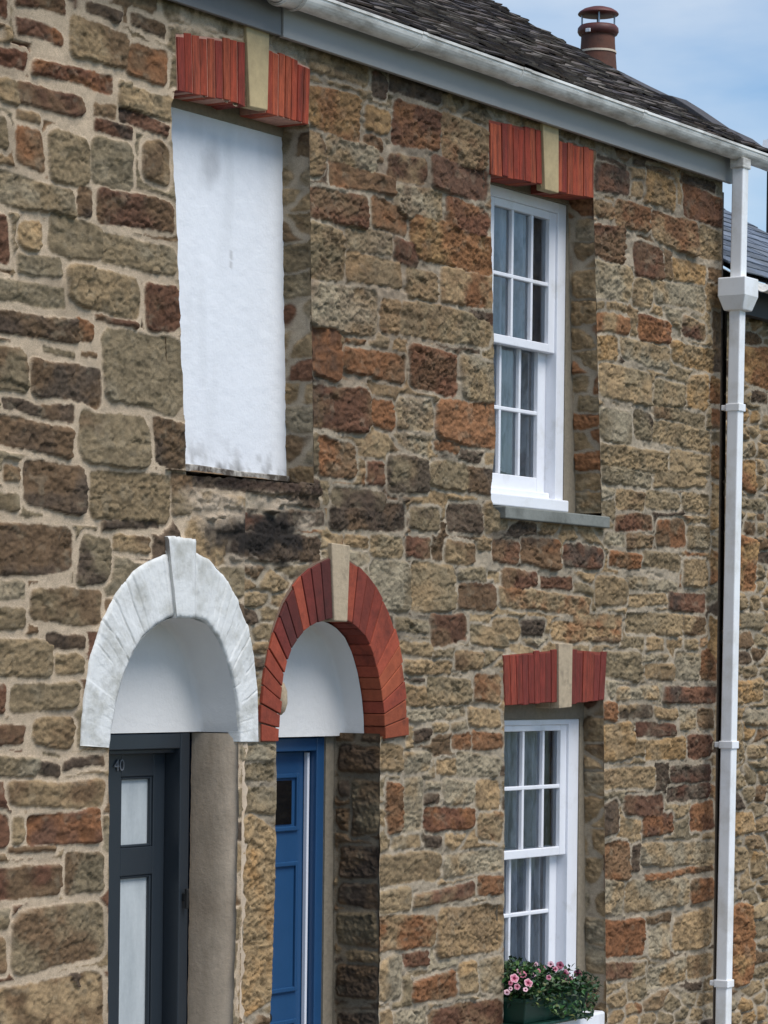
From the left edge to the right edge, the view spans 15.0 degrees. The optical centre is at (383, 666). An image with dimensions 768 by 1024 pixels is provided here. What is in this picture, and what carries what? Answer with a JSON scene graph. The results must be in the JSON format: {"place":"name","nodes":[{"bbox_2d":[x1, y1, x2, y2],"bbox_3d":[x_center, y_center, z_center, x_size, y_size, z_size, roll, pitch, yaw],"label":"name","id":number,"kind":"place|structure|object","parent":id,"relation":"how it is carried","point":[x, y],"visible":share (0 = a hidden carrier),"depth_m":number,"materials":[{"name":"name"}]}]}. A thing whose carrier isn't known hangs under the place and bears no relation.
{"place":"outdoors","nodes":[
{"label":"outdoors","id":0,"kind":"place"},
{"bbox_2d":[0,0,316,1023],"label":"terraced house","id":1,"kind":"structure","parent":0,"point":[142,382],"depth_m":11.22,"materials":[{"name":"stone"}]},
{"bbox_2d":[108,753,188,1023],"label":"door","id":2,"kind":"structure","parent":1,"relation":"in","point":[136,782],"depth_m":11.68,"materials":[{"name":"grey paint"}]},
{"bbox_2d":[171,107,289,481],"bbox_3d":[-0.697,-1.539,11.822,0.043,1.578,1.136,1,0,33],"label":"blocked window","id":3,"kind":"structure","parent":1,"relation":"in","point":[228,176],"depth_m":11.92,"materials":[{"name":"white paint"}]},
{"bbox_2d":[178,0,767,1023],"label":"terraced house","id":4,"kind":"structure","parent":0,"point":[436,602],"depth_m":13.38,"materials":[{"name":"stone"}]},
{"bbox_2d":[270,751,305,1023],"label":"door","id":5,"kind":"structure","parent":4,"relation":"in","point":[285,1002],"depth_m":12.59,"materials":[{"name":"blue paint"}]},
{"bbox_2d":[493,207,540,476],"bbox_3d":[0.633,-1.593,14.101,0.066,1.413,1.184,1,0,33],"label":"net curtain","id":6,"kind":"object","parent":4,"relation":"hanging from","point":[499,322],"visible":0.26,"depth_m":14.10,"materials":[{"name":"white fabric"}]},
{"bbox_2d":[504,731,551,971],"bbox_3d":[0.697,0.904,14.198,0.066,1.336,1.142,1,0,33],"label":"net curtain","id":7,"kind":"object","parent":4,"relation":"hanging from","point":[529,838],"visible":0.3,"depth_m":14.19,"materials":[{"name":"white fabric"}]},
{"bbox_2d":[490,184,567,511],"bbox_3d":[0.590,-1.507,13.914,0.185,1.502,0.900,1,0,33],"label":"window","id":8,"kind":"structure","parent":4,"relation":"in","point":[543,490],"depth_m":14.15,"materials":[{"name":"white paint"}]},
{"bbox_2d":[503,719,578,977],"bbox_3d":[0.665,0.979,14.004,0.099,1.451,0.900,1,0,33],"label":"window","id":9,"kind":"structure","parent":4,"relation":"in","point":[559,910],"depth_m":14.25,"materials":[{"name":"white paint"}]},
{"bbox_2d":[501,955,602,1023],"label":"window box","id":10,"kind":"object","parent":4,"relation":"on","point":[534,993],"visible":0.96,"depth_m":13.64,"materials":[{"name":"green plastic"}]},
{"bbox_2d":[494,0,767,283],"label":"sky","id":11,"kind":"structure","parent":0,"point":[712,55],"materials":[{"name":"blue"}]},
{"bbox_2d":[577,6,767,1023],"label":"terraced house","id":12,"kind":"structure","parent":0,"point":[750,965],"depth_m":15.81,"materials":[{"name":"stone"}]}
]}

